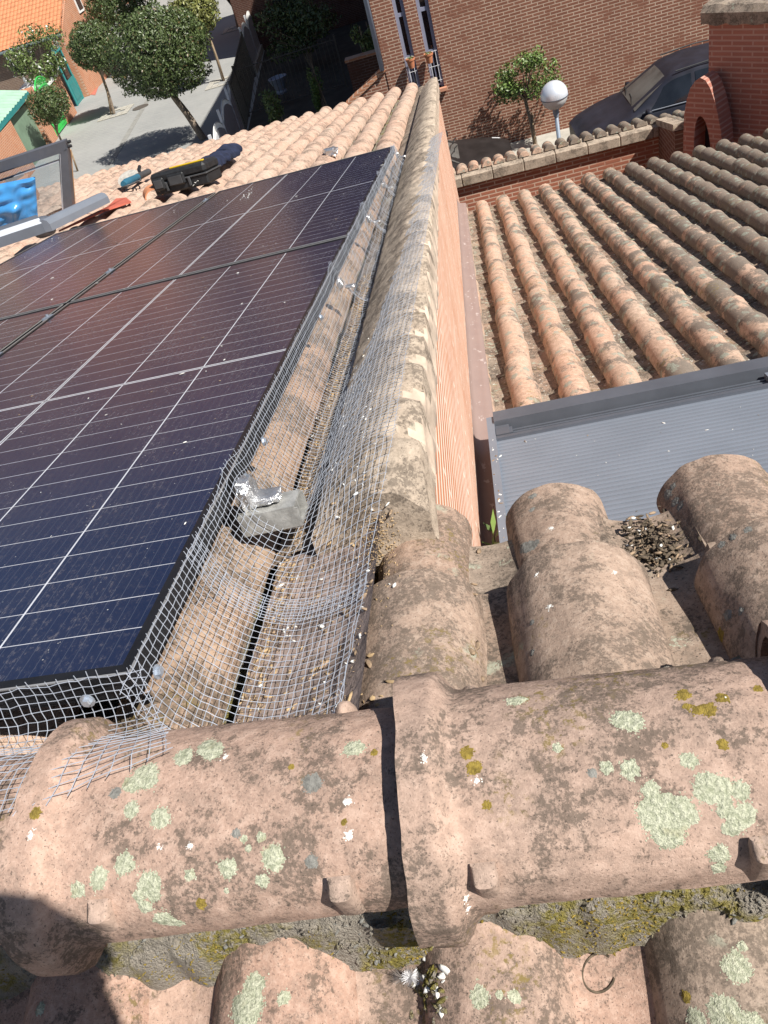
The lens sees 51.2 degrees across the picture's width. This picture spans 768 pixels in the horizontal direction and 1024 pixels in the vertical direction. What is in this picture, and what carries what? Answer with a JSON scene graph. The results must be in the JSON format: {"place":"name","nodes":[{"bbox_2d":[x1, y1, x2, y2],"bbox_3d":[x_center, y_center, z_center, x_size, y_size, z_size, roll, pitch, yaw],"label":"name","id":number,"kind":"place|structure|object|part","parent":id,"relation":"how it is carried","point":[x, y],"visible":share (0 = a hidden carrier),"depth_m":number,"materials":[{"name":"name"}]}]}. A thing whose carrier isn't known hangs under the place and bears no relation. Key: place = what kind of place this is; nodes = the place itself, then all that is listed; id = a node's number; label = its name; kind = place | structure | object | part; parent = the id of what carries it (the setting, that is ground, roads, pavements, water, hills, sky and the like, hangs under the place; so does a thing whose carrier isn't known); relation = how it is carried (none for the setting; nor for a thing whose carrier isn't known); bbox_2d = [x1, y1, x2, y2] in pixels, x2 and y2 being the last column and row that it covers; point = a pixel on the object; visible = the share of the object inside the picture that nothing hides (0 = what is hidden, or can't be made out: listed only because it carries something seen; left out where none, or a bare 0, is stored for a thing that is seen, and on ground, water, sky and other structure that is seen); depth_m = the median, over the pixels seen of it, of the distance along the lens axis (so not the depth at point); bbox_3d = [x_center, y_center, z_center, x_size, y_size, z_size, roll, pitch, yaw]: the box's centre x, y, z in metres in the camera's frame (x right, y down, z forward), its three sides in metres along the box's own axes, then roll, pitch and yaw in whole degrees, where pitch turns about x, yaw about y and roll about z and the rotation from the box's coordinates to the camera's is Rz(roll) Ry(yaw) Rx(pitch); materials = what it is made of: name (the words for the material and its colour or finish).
{"place":"outdoors","nodes":[
{"label":"outdoors","id":0,"kind":"place"},
{"bbox_2d":[0,90,46,183],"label":"garage","id":1,"kind":"structure","parent":0,"point":[19,132],"depth_m":30.41,"materials":[{"name":"teal paint"}]},
{"bbox_2d":[9,104,46,164],"bbox_3d":[-13.933,-14.862,31.491,0.060,1.724,3.202,-14,41,6],"label":"door","id":2,"kind":"structure","parent":1,"relation":"in","point":[25,127],"depth_m":31.32,"materials":[{"name":"green paint"}]},
{"bbox_2d":[31,0,264,187],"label":"ground","id":3,"kind":"structure","parent":0,"point":[162,126],"depth_m":31.91,"materials":[{"name":"grey concrete"}]},
{"bbox_2d":[1,23,66,84],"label":"tree","id":4,"kind":"object","parent":3,"relation":"on","point":[49,69],"visible":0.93,"depth_m":34.07,"materials":[{"name":"green plant"}]},
{"bbox_2d":[19,87,57,143],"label":"brick pillar","id":5,"kind":"structure","parent":3,"relation":"on","point":[49,135],"depth_m":32.65,"materials":[{"name":"brick"}]},
{"bbox_2d":[34,76,66,135],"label":"green gate","id":6,"kind":"structure","parent":5,"relation":"attached to","point":[62,124],"depth_m":33.84,"materials":[{"name":"paint"}]},
{"bbox_2d":[19,70,76,123],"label":"brick pillar","id":7,"kind":"structure","parent":3,"relation":"on","point":[72,112],"depth_m":35.26,"materials":[{"name":"brick"}]},
{"bbox_2d":[25,84,71,139],"bbox_3d":[-12.661,-15.206,30.934,1.780,2.421,1.850,-10,41,10],"label":"street tree","id":8,"kind":"object","parent":3,"relation":"on","point":[51,102],"visible":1,"depth_m":30.31,"materials":[{"name":"green plant"}]},
{"bbox_2d":[0,0,120,109],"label":"orange roof house","id":9,"kind":"structure","parent":3,"relation":"on","point":[15,15],"depth_m":38.16,"materials":[{"name":"brick"}]},
{"bbox_2d":[74,0,83,12],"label":"window","id":10,"kind":"structure","parent":9,"relation":"in","point":[78,3],"depth_m":39.26,"materials":[{"name":"white paint"}]},
{"bbox_2d":[51,42,83,105],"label":"teal gate","id":11,"kind":"structure","parent":3,"relation":"on","point":[71,82],"depth_m":37.58,"materials":[{"name":"metal"}]},
{"bbox_2d":[51,36,89,96],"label":"brick pillar","id":12,"kind":"structure","parent":3,"relation":"on","point":[77,75],"depth_m":37.99,"materials":[{"name":"brick"}]},
{"bbox_2d":[71,150,78,170],"bbox_3d":[-11.063,-12.539,28.604,0.177,0.714,0.068,-10,41,10],"label":"tree stake","id":13,"kind":"object","parent":3,"relation":"on","point":[74,162],"visible":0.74,"depth_m":28.63,"materials":[{"name":"brown wood"}]},
{"bbox_2d":[66,18,121,113],"bbox_3d":[-11.614,-18.409,33.140,2.176,3.621,2.130,-26,41,-8],"label":"street tree","id":14,"kind":"object","parent":3,"relation":"on","point":[89,41],"visible":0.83,"depth_m":32.10,"materials":[{"name":"green plant"}]},
{"bbox_2d":[105,83,111,114],"bbox_3d":[-11.665,-17.479,33.899,0.410,1.220,0.068,-10,41,10],"label":"tree stake","id":15,"kind":"object","parent":3,"relation":"on","point":[108,99],"visible":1,"depth_m":33.91,"materials":[{"name":"brown wood"}]},
{"bbox_2d":[97,103,133,121],"bbox_3d":[-11.499,-17.124,34.332,1.370,0.020,1.370,-10,41,10],"label":"tree pit surround","id":16,"kind":"object","parent":3,"relation":"on","point":[127,108],"visible":0.96,"depth_m":34.19,"materials":[{"name":"concrete"}]},
{"bbox_2d":[83,0,152,35],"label":"street tree","id":17,"kind":"object","parent":3,"relation":"on","point":[107,9],"visible":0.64,"depth_m":38.55,"materials":[{"name":"green plant"}]},
{"bbox_2d":[105,88,153,169],"bbox_3d":[-10.477,-20.537,37.722,0.221,0.005,42.125,-13,41,7],"label":"gutter strip","id":18,"kind":"object","parent":3,"relation":"on","point":[120,146],"depth_m":30.59,"materials":[{"name":"stone"}]},
{"bbox_2d":[132,104,147,110],"bbox_3d":[-10.318,-17.151,33.919,0.716,0.014,0.716,-10,41,10],"label":"manhole cover","id":19,"kind":"object","parent":3,"relation":"on","point":[139,107],"visible":1,"depth_m":33.90,"materials":[{"name":"metal"}]},
{"bbox_2d":[98,0,212,140],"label":"street tree","id":20,"kind":"object","parent":3,"relation":"on","point":[160,39],"visible":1,"depth_m":25.19,"materials":[{"name":"green plant"}]},
{"bbox_2d":[167,0,224,80],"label":"street tree","id":21,"kind":"object","parent":3,"relation":"on","point":[201,10],"visible":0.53,"depth_m":31.63,"materials":[{"name":"green plant"}]},
{"bbox_2d":[0,83,423,754],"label":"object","id":22,"kind":"structure","parent":3,"relation":"on","point":[374,121],"depth_m":1.43,"materials":[{"name":"ceramic"}]},
{"bbox_2d":[0,177,37,225],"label":"tarp","id":23,"kind":"object","parent":22,"relation":"on","point":[18,199],"visible":0.83,"depth_m":6.57,"materials":[{"name":"blue plastic"}]},
{"bbox_2d":[5,171,39,199],"bbox_3d":[-3.358,-3.024,7.428,0.186,0.282,0.196,-21,41,-2],"label":"cardboard box","id":24,"kind":"object","parent":22,"relation":"on","point":[21,176],"visible":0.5,"depth_m":7.36,"materials":[{"name":"brown cardboard"}]},
{"bbox_2d":[0,304,63,351],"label":"solar panel","id":25,"kind":"object","parent":22,"relation":"on","point":[13,329],"visible":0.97,"depth_m":2.91,"materials":[{"name":"black glass"}]},
{"bbox_2d":[46,208,61,215],"bbox_3d":[-2.706,-2.624,6.925,0.578,0.068,0.252,7,47,27],"label":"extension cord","id":26,"kind":"object","parent":22,"relation":"on","point":[53,212],"visible":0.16,"depth_m":7.01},
{"bbox_2d":[0,138,109,247],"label":"open roof window","id":27,"kind":"structure","parent":22,"relation":"on","point":[45,226],"depth_m":6.33,"materials":[{"name":"metal"}]},
{"bbox_2d":[59,197,130,231],"bbox_3d":[-2.247,-2.483,6.551,0.362,0.249,1.224,-10,41,10],"label":"red membrane","id":28,"kind":"object","parent":22,"relation":"on","point":[117,202],"visible":1,"depth_m":6.51,"materials":[{"name":"plastic"}]},
{"bbox_2d":[0,192,214,318],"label":"solar panel","id":29,"kind":"object","parent":22,"relation":"on","point":[76,262],"visible":0.99,"depth_m":4.02,"materials":[{"name":"glass"}]},
{"bbox_2d":[118,165,150,188],"bbox_3d":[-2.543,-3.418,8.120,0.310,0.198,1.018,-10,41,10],"label":"angle grinder","id":30,"kind":"object","parent":22,"relation":"on","point":[127,179],"visible":1,"depth_m":8.07,"materials":[{"name":"teal plastic"}]},
{"bbox_2d":[143,184,162,199],"bbox_3d":[-1.876,-2.588,6.480,0.170,0.096,0.212,-24,41,-5],"label":"loose tile","id":31,"kind":"object","parent":22,"relation":"on","point":[147,189],"visible":0.73,"depth_m":6.43,"materials":[{"name":"orange ceramic"}]},
{"bbox_2d":[0,236,350,712],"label":"solar panel","id":32,"kind":"object","parent":22,"relation":"on","point":[120,499],"visible":1,"depth_m":1.59,"materials":[{"name":"blue glass"}]},
{"bbox_2d":[0,661,172,816],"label":"wire mesh","id":33,"kind":"object","parent":32,"relation":"hanging from","point":[97,742],"visible":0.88,"depth_m":0.94,"materials":[{"name":"silver metal"}]},
{"bbox_2d":[80,695,95,706],"bbox_3d":[-0.357,0.229,0.962,0.019,0.019,0.010,-10,41,10],"label":"bolt","id":34,"kind":"object","parent":33,"relation":"attached to","point":[87,701],"visible":1,"depth_m":0.96,"materials":[{"name":"metal"}]},
{"bbox_2d":[19,164,383,536],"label":"panel droppings","id":35,"kind":"object","parent":32,"relation":"attached to","point":[205,287],"visible":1,"depth_m":2.82,"materials":[{"name":"white"}]},
{"bbox_2d":[150,156,221,195],"bbox_3d":[-1.584,-2.685,6.407,0.518,0.221,0.301,-3,43,19],"label":"tool case","id":36,"kind":"object","parent":22,"relation":"on","point":[185,176],"visible":1,"depth_m":6.30,"materials":[{"name":"black plastic"}]},
{"bbox_2d":[153,180,163,188],"bbox_3d":[-1.791,-2.596,6.351,0.076,0.064,0.017,-3,43,19],"label":"organiser window","id":37,"kind":"structure","parent":36,"relation":"in","point":[157,184],"depth_m":6.35,"materials":[{"name":"grey plastic"}]},
{"bbox_2d":[168,175,182,185],"bbox_3d":[-1.640,-2.608,6.296,0.121,0.066,0.017,-3,43,19],"label":"organiser window","id":38,"kind":"structure","parent":36,"relation":"in","point":[174,180],"depth_m":6.29,"materials":[{"name":"grey plastic"}]},
{"bbox_2d":[198,143,242,166],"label":"work trousers","id":39,"kind":"object","parent":22,"relation":"on","point":[223,153],"visible":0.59,"depth_m":7.38,"materials":[{"name":"blue fabric"}]},
{"bbox_2d":[71,146,394,301],"bbox_3d":[-0.567,-1.451,3.861,1.166,0.454,2.180,-10,41,10],"label":"solar panel","id":40,"kind":"object","parent":22,"relation":"on","point":[229,226],"visible":0.97,"depth_m":3.53,"materials":[{"name":"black glass"}]},
{"bbox_2d":[119,534,366,731],"bbox_3d":[-0.161,0.163,1.068,0.244,0.207,0.348,-10,41,10],"label":"wire mesh","id":41,"kind":"object","parent":22,"relation":"on","point":[289,648],"visible":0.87,"depth_m":1.09,"materials":[{"name":"silver metal"}]},
{"bbox_2d":[153,664,163,679],"bbox_3d":[-0.275,0.195,0.980,0.007,0.019,0.019,-10,41,10],"label":"bolt","id":42,"kind":"object","parent":41,"relation":"attached to","point":[158,671],"visible":1,"depth_m":0.98,"materials":[{"name":"metal"}]},
{"bbox_2d":[179,235,373,728],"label":"loose dirt","id":43,"kind":"structure","parent":22,"relation":"on","point":[345,698],"depth_m":1.20,"materials":[{"name":"brown soil"}]},
{"bbox_2d":[236,269,395,721],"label":"dry droppings","id":44,"kind":"object","parent":22,"relation":"on","point":[368,663],"visible":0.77,"depth_m":1.35,"materials":[{"name":"soil"}]},
{"bbox_2d":[317,657,329,671],"bbox_3d":[-0.083,0.212,1.115,0.007,0.006,0.030,18,53,35],"label":"seed husk","id":45,"kind":"object","parent":22,"relation":"on","point":[326,661],"visible":0.76,"depth_m":1.11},
{"bbox_2d":[324,146,337,156],"bbox_3d":[-0.401,-2.727,6.069,0.120,0.087,0.118,-10,41,10],"label":"foil scrap","id":46,"kind":"object","parent":22,"relation":"on","point":[332,151],"visible":0.94,"depth_m":6.03,"materials":[{"name":"silver metal"}]},
{"bbox_2d":[342,608,348,617],"bbox_3d":[-0.056,0.151,1.188,0.007,0.005,0.027,-29,41,-11],"label":"seed husk","id":47,"kind":"object","parent":22,"relation":"on","point":[346,615],"visible":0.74,"depth_m":1.19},
{"bbox_2d":[0,910,767,1023],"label":"back roof","id":48,"kind":"structure","parent":22,"relation":"on","point":[702,967],"depth_m":0.82,"materials":[{"name":"ceramic"}]},
{"bbox_2d":[0,620,767,1000],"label":"roof ridge","id":49,"kind":"structure","parent":48,"relation":"on","point":[440,810],"depth_m":0.78,"materials":[{"name":"ceramic"}]},
{"bbox_2d":[0,655,767,984],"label":"mortar grit","id":50,"kind":"object","parent":48,"relation":"on","point":[506,911],"visible":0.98,"depth_m":0.83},
{"bbox_2d":[388,966,420,988],"bbox_3d":[0.022,0.496,0.855,0.035,0.028,0.026,-10,41,10],"label":"down feather","id":51,"kind":"object","parent":48,"relation":"on","point":[410,976],"visible":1,"depth_m":0.85,"materials":[{"name":"white"}]},
{"bbox_2d":[409,946,449,1023],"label":"mortar crumbs","id":52,"kind":"object","parent":48,"relation":"on","point":[428,977],"visible":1,"depth_m":0.83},
{"bbox_2d":[582,954,615,993],"bbox_3d":[0.220,0.474,0.824,0.034,0.010,0.036,-10,41,10],"label":"curled ring","id":53,"kind":"object","parent":48,"relation":"on","point":[605,989],"visible":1,"depth_m":0.82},
{"bbox_2d":[209,37,224,80],"bbox_3d":[-6.871,-18.645,32.985,0.104,1.649,0.068,-10,41,10],"label":"tree stake","id":54,"kind":"object","parent":3,"relation":"on","point":[217,59],"visible":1,"depth_m":32.97,"materials":[{"name":"brown wood"}]},
{"bbox_2d":[205,75,230,90],"bbox_3d":[-6.726,-17.963,33.410,1.370,0.020,1.370,-10,41,10],"label":"tree pit surround","id":55,"kind":"object","parent":3,"relation":"on","point":[210,85],"visible":0.68,"depth_m":33.35,"materials":[{"name":"concrete"}]},
{"bbox_2d":[221,25,238,34],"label":"tree pit surround","id":56,"kind":"object","parent":3,"relation":"on","point":[226,30],"visible":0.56,"depth_m":41.94,"materials":[{"name":"concrete"}]},
{"bbox_2d":[227,0,238,27],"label":"street tree","id":57,"kind":"object","parent":3,"relation":"on","point":[229,2],"visible":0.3,"depth_m":41.77,"materials":[{"name":"green plant"}]},
{"bbox_2d":[228,31,255,128],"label":"yard gate","id":58,"kind":"structure","parent":3,"relation":"on","point":[242,56],"depth_m":28.65,"materials":[{"name":"metal"}]},
{"bbox_2d":[238,11,263,72],"bbox_3d":[-5.740,-21.792,35.935,0.200,1.750,9.680,-13,41,8],"label":"ornamental fence","id":59,"kind":"object","parent":3,"relation":"on","point":[255,48],"visible":0.45,"depth_m":33.88,"materials":[{"name":"grey metal"}]},
{"bbox_2d":[311,77,480,572],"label":"party wall","id":60,"kind":"structure","parent":3,"relation":"on","point":[430,463],"depth_m":1.99,"materials":[{"name":"ceramic"}]},
{"bbox_2d":[183,133,442,622],"bbox_3d":[0.042,-1.011,2.917,0.297,0.944,4.142,-10,42,11],"label":"wire mesh","id":61,"kind":"object","parent":60,"relation":"attached to","point":[382,315],"visible":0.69,"depth_m":1.63,"materials":[{"name":"silver metal"}]},
{"bbox_2d":[261,436,266,445],"bbox_3d":[-0.224,-0.133,1.505,0.007,0.019,0.019,-10,41,10],"label":"bolt","id":62,"kind":"object","parent":61,"relation":"attached to","point":[264,441],"visible":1,"depth_m":1.50,"materials":[{"name":"metal"}]},
{"bbox_2d":[232,474,307,536],"bbox_3d":[-0.199,-0.020,1.378,0.107,0.105,0.078,-10,41,10],"label":"foil bracket","id":63,"kind":"object","parent":61,"relation":"attached to","point":[279,509],"visible":0.96,"depth_m":1.37,"materials":[{"name":"silver metal"}]},
{"bbox_2d":[336,277,355,288],"bbox_3d":[-0.116,-0.698,2.437,0.055,0.039,0.032,-10,41,10],"label":"foil bracket","id":64,"kind":"object","parent":61,"relation":"attached to","point":[348,286],"visible":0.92,"depth_m":2.43,"materials":[{"name":"silver metal"}]},
{"bbox_2d":[366,214,380,222],"bbox_3d":[-0.042,-1.169,3.189,0.057,0.040,0.032,-10,41,10],"label":"foil bracket","id":65,"kind":"object","parent":61,"relation":"attached to","point":[374,221],"visible":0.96,"depth_m":3.19,"materials":[{"name":"silver metal"}]},
{"bbox_2d":[453,114,658,211],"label":"tiled patio wall","id":66,"kind":"structure","parent":3,"relation":"on","point":[597,152],"depth_m":12.77,"materials":[{"name":"red brick"}]},
{"bbox_2d":[359,128,767,709],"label":"neighbour house","id":67,"kind":"structure","parent":3,"relation":"on","point":[656,268],"depth_m":3.21,"materials":[{"name":"ceramic"}]},
{"bbox_2d":[344,493,405,606],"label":"straw dust","id":68,"kind":"object","parent":67,"relation":"on","point":[382,563],"visible":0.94,"depth_m":1.33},
{"bbox_2d":[468,648,475,654],"bbox_3d":[0.117,0.187,1.072,0.011,0.006,0.011,-10,41,10],"label":"seed husk","id":69,"kind":"object","parent":67,"relation":"on","point":[472,651],"visible":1,"depth_m":1.07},
{"bbox_2d":[475,640,479,650],"bbox_3d":[0.127,0.183,1.092,0.011,0.005,0.020,-10,41,10],"label":"seed husk","id":70,"kind":"object","parent":67,"relation":"on","point":[477,643],"visible":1,"depth_m":1.09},
{"bbox_2d":[483,511,506,544],"bbox_3d":[0.377,0.132,2.635,0.097,0.250,0.156,-10,41,10],"label":"gap weed","id":71,"kind":"object","parent":67,"relation":"on","point":[493,523],"visible":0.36,"depth_m":2.60,"materials":[{"name":"green plant"}]},
{"bbox_2d":[486,356,767,542],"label":"shuttered roof window","id":72,"kind":"structure","parent":67,"relation":"attached to","point":[632,446],"depth_m":2.94,"materials":[{"name":"grey metal"}]},
{"bbox_2d":[492,414,757,537],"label":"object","id":73,"kind":"object","parent":72,"relation":"on","point":[498,499],"visible":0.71,"depth_m":2.79,"materials":[{"name":"white"}]},
{"bbox_2d":[611,506,701,590],"bbox_3d":[0.422,0.069,1.232,0.140,0.073,0.274,-10,41,10],"label":"nest debris","id":74,"kind":"object","parent":67,"relation":"on","point":[656,550],"visible":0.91,"depth_m":1.25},
{"bbox_2d":[700,0,767,143],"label":"brick tower","id":75,"kind":"structure","parent":67,"relation":"attached to","point":[738,46],"depth_m":8.90,"materials":[{"name":"brick"}]},
{"bbox_2d":[683,70,733,156],"bbox_3d":[3.812,-4.637,9.371,0.270,0.927,0.534,-37,44,-20],"label":"arched fin","id":76,"kind":"object","parent":75,"relation":"attached to","point":[707,119],"visible":0.91,"depth_m":9.26,"materials":[{"name":"red brick"}]},
{"bbox_2d":[248,19,376,130],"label":"yard","id":77,"kind":"structure","parent":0,"point":[333,97],"depth_m":30.45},
{"bbox_2d":[208,85,247,139],"bbox_3d":[-4.547,-11.121,23.714,0.200,1.750,5.668,-13,41,7],"label":"ornamental fence","id":78,"kind":"object","parent":77,"relation":"on","point":[230,123],"visible":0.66,"depth_m":24.11,"materials":[{"name":"grey metal"}]},
{"bbox_2d":[258,88,284,122],"bbox_3d":[-2.892,-10.659,22.259,0.556,2.162,0.548,-10,41,10],"label":"garden bush","id":79,"kind":"object","parent":77,"relation":"on","point":[274,114],"visible":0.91,"depth_m":21.80,"materials":[{"name":"green plant"}]},
{"bbox_2d":[268,73,287,94],"bbox_3d":[-3.667,-14.999,28.132,0.672,0.520,0.672,-10,41,10],"label":"garden urn","id":80,"kind":"object","parent":77,"relation":"on","point":[282,78],"visible":0.84,"depth_m":28.02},
{"bbox_2d":[231,34,347,116],"bbox_3d":[-3.223,-14.944,27.491,3.652,1.650,0.063,-13,41,8],"label":"yard railing","id":81,"kind":"object","parent":77,"relation":"on","point":[339,58],"visible":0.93,"depth_m":27.39,"materials":[{"name":"metal"}]},
{"bbox_2d":[252,0,343,67],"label":"tree","id":82,"kind":"object","parent":77,"relation":"on","point":[303,28],"visible":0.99,"depth_m":29.90,"materials":[{"name":"green plant"}]},
{"bbox_2d":[230,0,372,49],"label":"wing","id":83,"kind":"structure","parent":77,"relation":"on","point":[352,11],"depth_m":35.04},
{"bbox_2d":[272,0,300,42],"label":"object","id":84,"kind":"structure","parent":83,"relation":"in","point":[284,28],"depth_m":35.21,"materials":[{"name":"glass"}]},
{"bbox_2d":[306,61,328,111],"bbox_3d":[-1.888,-12.137,23.570,0.527,2.073,0.329,-40,45,-23],"label":"garden bush","id":85,"kind":"object","parent":77,"relation":"on","point":[317,94],"visible":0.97,"depth_m":23.33,"materials":[{"name":"green plant"}]},
{"bbox_2d":[345,49,383,92],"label":"return wall","id":86,"kind":"structure","parent":77,"relation":"on","point":[363,67],"depth_m":20.83,"materials":[{"name":"red brick"}]},
{"bbox_2d":[349,23,379,52],"bbox_3d":[-0.186,-11.705,21.796,0.991,2.899,0.653,15,51,34],"label":"garden bush","id":87,"kind":"object","parent":77,"relation":"on","point":[368,45],"visible":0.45,"depth_m":21.07,"materials":[{"name":"green plant"}]},
{"bbox_2d":[346,64,389,104],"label":"garden wall","id":88,"kind":"structure","parent":77,"relation":"on","point":[376,81],"depth_m":18.80,"materials":[{"name":"brown brick"}]},
{"bbox_2d":[363,0,709,142],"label":"brick building","id":89,"kind":"structure","parent":0,"point":[599,50],"depth_m":18.15,"materials":[{"name":"brick"}]},
{"bbox_2d":[391,0,420,87],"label":"window","id":90,"kind":"structure","parent":89,"relation":"in","point":[398,6],"depth_m":18.14,"materials":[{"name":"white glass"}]},
{"bbox_2d":[405,55,414,68],"bbox_3d":[0.610,-10.253,18.243,0.215,0.250,0.215,-10,41,10],"label":"flower pot","id":91,"kind":"object","parent":89,"relation":"on","point":[410,61],"visible":1,"depth_m":18.19,"materials":[{"name":"ceramic"}]},
{"bbox_2d":[424,51,432,63],"bbox_3d":[1.017,-10.326,18.170,0.215,0.251,0.215,-10,41,10],"label":"flower pot","id":92,"kind":"object","parent":89,"relation":"on","point":[428,57],"visible":1,"depth_m":18.13,"materials":[{"name":"ceramic"}]},
{"bbox_2d":[415,0,446,91],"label":"window","id":93,"kind":"structure","parent":89,"relation":"in","point":[423,9],"depth_m":18.16,"materials":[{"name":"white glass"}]},
{"bbox_2d":[510,128,569,154],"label":"pavement","id":94,"kind":"structure","parent":0,"point":[527,143],"depth_m":19.21,"materials":[{"name":"concrete"}]},
{"bbox_2d":[491,45,566,144],"bbox_3d":[3.329,-9.415,18.235,1.673,2.188,1.270,-10,41,10],"label":"wall tree","id":95,"kind":"object","parent":94,"relation":"on","point":[509,87],"visible":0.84,"depth_m":17.87,"materials":[{"name":"green plant"}]},
{"bbox_2d":[531,112,535,143],"bbox_3d":[3.499,-8.923,18.708,0.059,0.779,0.042,-10,41,10],"label":"tree stake","id":96,"kind":"object","parent":94,"relation":"on","point":[533,128],"visible":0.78,"depth_m":18.68,"materials":[{"name":"brown wood"}]},
{"bbox_2d":[656,110,684,161],"bbox_3d":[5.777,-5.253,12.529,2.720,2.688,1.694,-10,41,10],"label":"brick pillar","id":97,"kind":"structure","parent":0,"point":[670,136],"depth_m":11.92,"materials":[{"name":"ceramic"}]},
{"label":"road","id":98,"kind":"structure","parent":0,"visible":0},
{"bbox_2d":[445,130,511,178],"bbox_3d":[0.867,-7.704,18.102,4.050,1.416,2.140,-10,41,10],"label":"parked car","id":99,"kind":"object","parent":98,"relation":"on","point":[467,151],"visible":0.13,"depth_m":17.78,"materials":[{"name":"black paint"}]},
{"bbox_2d":[540,80,567,138],"bbox_3d":[3.087,-5.769,13.808,0.445,3.119,0.445,-10,41,10],"label":"street lamp","id":100,"kind":"object","parent":98,"relation":"on","point":[554,95],"visible":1,"depth_m":12.81,"materials":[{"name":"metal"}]},
{"bbox_2d":[569,39,708,138],"bbox_3d":[6.249,-8.755,16.991,4.420,1.658,2.200,-10,41,10],"label":"parked car","id":101,"kind":"object","parent":98,"relation":"on","point":[659,87],"visible":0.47,"depth_m":16.53,"materials":[{"name":"black paint"}]},
{"bbox_3d":[5.779,-8.493,16.197,0.860,0.477,0.186,-10,41,10],"label":"window","id":102,"kind":"part","parent":101,"relation":"part of","materials":[{"name":"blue glass"}]},
{"bbox_3d":[6.672,-8.672,16.008,0.840,0.449,0.170,-10,41,10],"label":"window","id":103,"kind":"part","parent":101,"relation":"part of","materials":[{"name":"blue glass"}]}
]}

